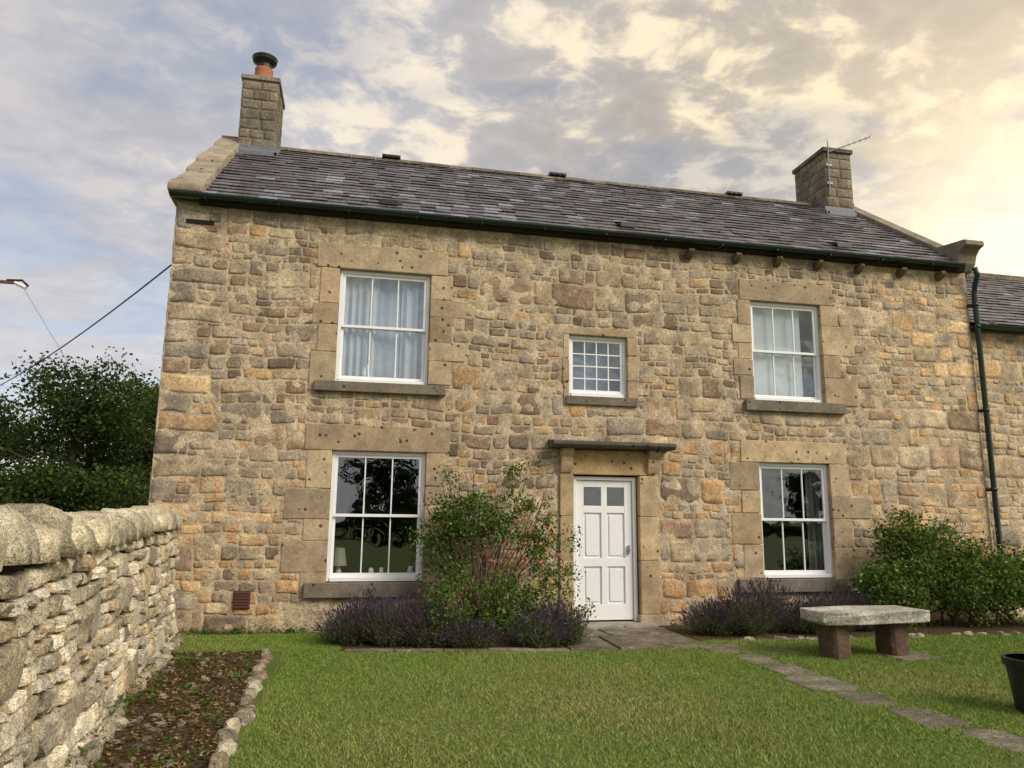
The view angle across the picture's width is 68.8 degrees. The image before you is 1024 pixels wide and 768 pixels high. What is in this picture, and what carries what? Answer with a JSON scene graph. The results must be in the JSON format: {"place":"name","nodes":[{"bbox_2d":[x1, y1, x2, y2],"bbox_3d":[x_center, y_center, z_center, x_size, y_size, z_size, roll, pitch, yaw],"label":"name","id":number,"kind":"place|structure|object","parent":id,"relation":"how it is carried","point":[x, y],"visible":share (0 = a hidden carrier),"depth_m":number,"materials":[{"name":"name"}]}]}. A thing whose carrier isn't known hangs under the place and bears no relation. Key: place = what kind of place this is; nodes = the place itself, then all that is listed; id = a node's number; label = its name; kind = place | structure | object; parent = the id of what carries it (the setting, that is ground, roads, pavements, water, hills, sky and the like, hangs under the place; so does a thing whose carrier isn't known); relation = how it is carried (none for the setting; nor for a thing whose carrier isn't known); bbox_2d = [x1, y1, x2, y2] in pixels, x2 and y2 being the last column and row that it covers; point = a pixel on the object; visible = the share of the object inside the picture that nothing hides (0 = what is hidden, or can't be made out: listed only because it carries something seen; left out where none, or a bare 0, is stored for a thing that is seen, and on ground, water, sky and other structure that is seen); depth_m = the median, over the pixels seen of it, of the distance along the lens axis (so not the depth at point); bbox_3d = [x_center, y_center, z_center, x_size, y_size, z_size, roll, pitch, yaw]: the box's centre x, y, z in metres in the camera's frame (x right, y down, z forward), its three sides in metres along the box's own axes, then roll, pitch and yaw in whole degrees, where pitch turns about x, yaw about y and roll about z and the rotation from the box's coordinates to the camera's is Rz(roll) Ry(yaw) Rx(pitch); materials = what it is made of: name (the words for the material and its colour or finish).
{"place":"outdoors","nodes":[
{"label":"outdoors","id":0,"kind":"place"},
{"bbox_2d":[0,0,1023,478],"label":"sky","id":1,"kind":"structure","parent":0,"point":[104,103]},
{"bbox_2d":[174,617,1023,767],"bbox_3d":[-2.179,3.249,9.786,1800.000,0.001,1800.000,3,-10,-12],"label":"ground","id":2,"kind":"structure","parent":0,"point":[271,666],"depth_m":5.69,"materials":[{"name":"green plant"}]},
{"bbox_2d":[0,279,28,289],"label":"street lamp","id":3,"kind":"object","parent":2,"relation":"on","point":[24,286],"visible":1,"depth_m":18.92,"materials":[{"name":"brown metal"}]},
{"bbox_2d":[25,291,123,448],"bbox_3d":[-17.288,2.061,32.695,0.009,4.109,30.216,4,-11,-18],"label":"telephone line","id":4,"kind":"object","parent":3,"relation":"attached to","point":[65,358],"visible":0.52,"depth_m":23.26,"materials":[{"name":"black rubber"}]},
{"bbox_2d":[0,393,53,466],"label":"oak tree","id":5,"kind":"object","parent":2,"relation":"on","point":[5,419],"visible":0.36,"depth_m":33.32,"materials":[{"name":"green plant"}]},
{"bbox_2d":[0,345,158,511],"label":"oak tree","id":6,"kind":"object","parent":2,"relation":"on","point":[67,488],"visible":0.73,"depth_m":29.98,"materials":[{"name":"green plant"}]},
{"bbox_2d":[21,397,147,473],"bbox_3d":[-20.969,5.001,38.795,8.025,8.396,8.137,3,-10,-12],"label":"oak tree","id":7,"kind":"object","parent":2,"relation":"on","point":[79,456],"visible":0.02,"depth_m":37.79,"materials":[{"name":"green plant"}]},
{"bbox_2d":[0,531,172,766],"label":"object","id":8,"kind":"object","parent":2,"relation":"on","point":[9,569],"depth_m":3.75,"materials":[{"name":"stone"}]},
{"bbox_2d":[0,529,179,767],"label":"wall stones","id":9,"kind":"object","parent":8,"relation":"on","point":[74,691],"depth_m":4.56,"materials":[{"name":"beige stone"}]},
{"bbox_2d":[0,503,182,571],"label":"coping stones","id":10,"kind":"object","parent":8,"relation":"on","point":[36,533],"visible":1,"depth_m":4.21,"materials":[{"name":"beige stone"}]},
{"bbox_2d":[63,367,160,505],"bbox_3d":[-16.698,3.993,36.649,9.840,9.728,10.387,3,-10,-12],"label":"oak tree","id":11,"kind":"object","parent":2,"relation":"on","point":[149,459],"visible":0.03,"depth_m":35.06,"materials":[{"name":"green plant"}]},
{"bbox_2d":[208,648,272,767],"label":"stone edging","id":12,"kind":"object","parent":2,"relation":"on","point":[227,736],"visible":0.97,"depth_m":5.40,"materials":[{"name":"beige stone"}]},
{"bbox_2d":[344,648,569,652],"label":"bed kerb","id":13,"kind":"structure","parent":2,"relation":"on","point":[389,650],"depth_m":8.43,"materials":[{"name":"grey stone"}]},
{"bbox_2d":[61,630,1019,767],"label":"loose stones","id":14,"kind":"object","parent":2,"relation":"on","point":[109,724],"visible":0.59,"depth_m":5.46,"materials":[{"name":"stone"}]},
{"bbox_2d":[65,619,1023,767],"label":"soil bed","id":15,"kind":"object","parent":2,"relation":"on","point":[213,698],"visible":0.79,"depth_m":6.14,"materials":[{"name":"brown soil"}]},
{"bbox_2d":[301,587,472,647],"bbox_3d":[-1.467,2.808,9.042,2.086,0.662,1.386,3,-10,-12],"label":"lavender bush","id":16,"kind":"object","parent":15,"relation":"on","point":[383,624],"visible":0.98,"depth_m":8.78,"materials":[{"name":"purple plant"}]},
{"bbox_2d":[405,451,596,642],"bbox_3d":[-0.135,2.019,9.584,2.391,2.407,1.588,3,-10,-12],"label":"rose bush","id":17,"kind":"object","parent":15,"relation":"on","point":[501,610],"visible":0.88,"depth_m":9.72,"materials":[{"name":"green plant"}]},
{"bbox_2d":[433,596,593,649],"bbox_3d":[0.043,2.824,8.833,1.991,0.585,0.798,4,-11,-17],"label":"lavender bush","id":18,"kind":"object","parent":15,"relation":"on","point":[538,631],"visible":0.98,"depth_m":8.73,"materials":[{"name":"purple plant"}]},
{"bbox_2d":[671,577,893,637],"bbox_3d":[3.762,3.023,10.191,3.466,0.755,1.332,3,-10,-12],"label":"lavender bush","id":19,"kind":"object","parent":15,"relation":"on","point":[756,614],"visible":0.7,"depth_m":9.96,"materials":[{"name":"purple plant"}]},
{"bbox_2d":[838,502,1023,630],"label":"garden shrub","id":20,"kind":"object","parent":15,"relation":"on","point":[987,574],"visible":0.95,"depth_m":10.76,"materials":[{"name":"green plant"}]},
{"bbox_2d":[148,52,1013,634],"bbox_3d":[1.150,-0.913,14.072,13.119,9.825,6.140,3,-10,-12],"label":"stone farmhouse","id":21,"kind":"object","parent":2,"relation":"on","point":[688,398],"visible":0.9,"depth_m":11.10,"materials":[{"name":"stone"}]},
{"bbox_2d":[0,264,170,384],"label":"power line","id":22,"kind":"object","parent":21,"relation":"attached to","point":[160,273],"visible":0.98,"depth_m":12.62,"materials":[{"name":"black rubber"}]},
{"bbox_2d":[326,451,425,581],"bbox_3d":[-1.893,1.839,10.433,1.270,1.730,0.569,3,-10,-12],"label":"sash window","id":23,"kind":"structure","parent":21,"relation":"in","point":[335,556],"depth_m":10.20,"materials":[{"name":"white paint"}]},
{"bbox_2d":[335,270,429,384],"bbox_3d":[-1.846,-0.783,10.735,1.280,1.620,0.237,3,-10,-12],"label":"sash window","id":24,"kind":"structure","parent":21,"relation":"in","point":[383,330],"depth_m":10.78,"materials":[{"name":"white paint"}]},
{"bbox_2d":[568,335,625,397],"bbox_3d":[1.252,-0.239,11.323,0.910,0.920,0.270,3,-10,-12],"label":"small window","id":25,"kind":"structure","parent":21,"relation":"in","point":[596,364],"depth_m":11.37,"materials":[{"name":"white paint"}]},
{"bbox_2d":[573,476,637,620],"bbox_3d":[1.336,2.369,10.789,0.960,2.040,0.125,3,-10,-12],"label":"front door","id":26,"kind":"structure","parent":21,"relation":"in","point":[609,537],"depth_m":10.79,"materials":[{"name":"white paint"}]},
{"bbox_2d":[750,302,822,402],"bbox_3d":[4.348,-0.494,11.983,1.230,1.600,0.172,3,-10,-12],"label":"sash window","id":27,"kind":"structure","parent":21,"relation":"in","point":[776,351],"depth_m":12.03,"materials":[{"name":"white paint"}]},
{"bbox_2d":[758,463,832,577],"bbox_3d":[4.319,2.100,11.552,1.200,1.720,0.236,3,-10,-12],"label":"sash window","id":28,"kind":"structure","parent":21,"relation":"in","point":[821,566],"depth_m":11.60,"materials":[{"name":"white paint"}]},
{"bbox_2d":[566,627,696,650],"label":"doorstep flagstones","id":29,"kind":"object","parent":2,"relation":"on","point":[625,638],"visible":0.7,"depth_m":9.22,"materials":[{"name":"grey stone"}]},
{"bbox_2d":[698,644,1023,753],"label":"stepping stone path","id":30,"kind":"structure","parent":2,"relation":"on","point":[807,680],"depth_m":6.57,"materials":[{"name":"grey stone"}]},
{"bbox_2d":[800,605,929,659],"bbox_3d":[3.993,2.814,8.472,1.416,0.522,0.584,3,-10,-12],"label":"stone bench","id":31,"kind":"object","parent":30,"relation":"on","point":[889,622],"visible":0.98,"depth_m":8.34,"materials":[{"name":"grey stone"}]},
{"bbox_2d":[965,272,1023,617],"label":"stone annex","id":32,"kind":"object","parent":2,"relation":"on","point":[1000,297],"visible":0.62,"depth_m":12.71,"materials":[{"name":"stone"}]},
{"bbox_2d":[1000,653,1023,713],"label":"plant pot","id":33,"kind":"object","parent":2,"relation":"on","point":[1013,663],"visible":1,"depth_m":6.00,"materials":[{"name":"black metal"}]}
]}

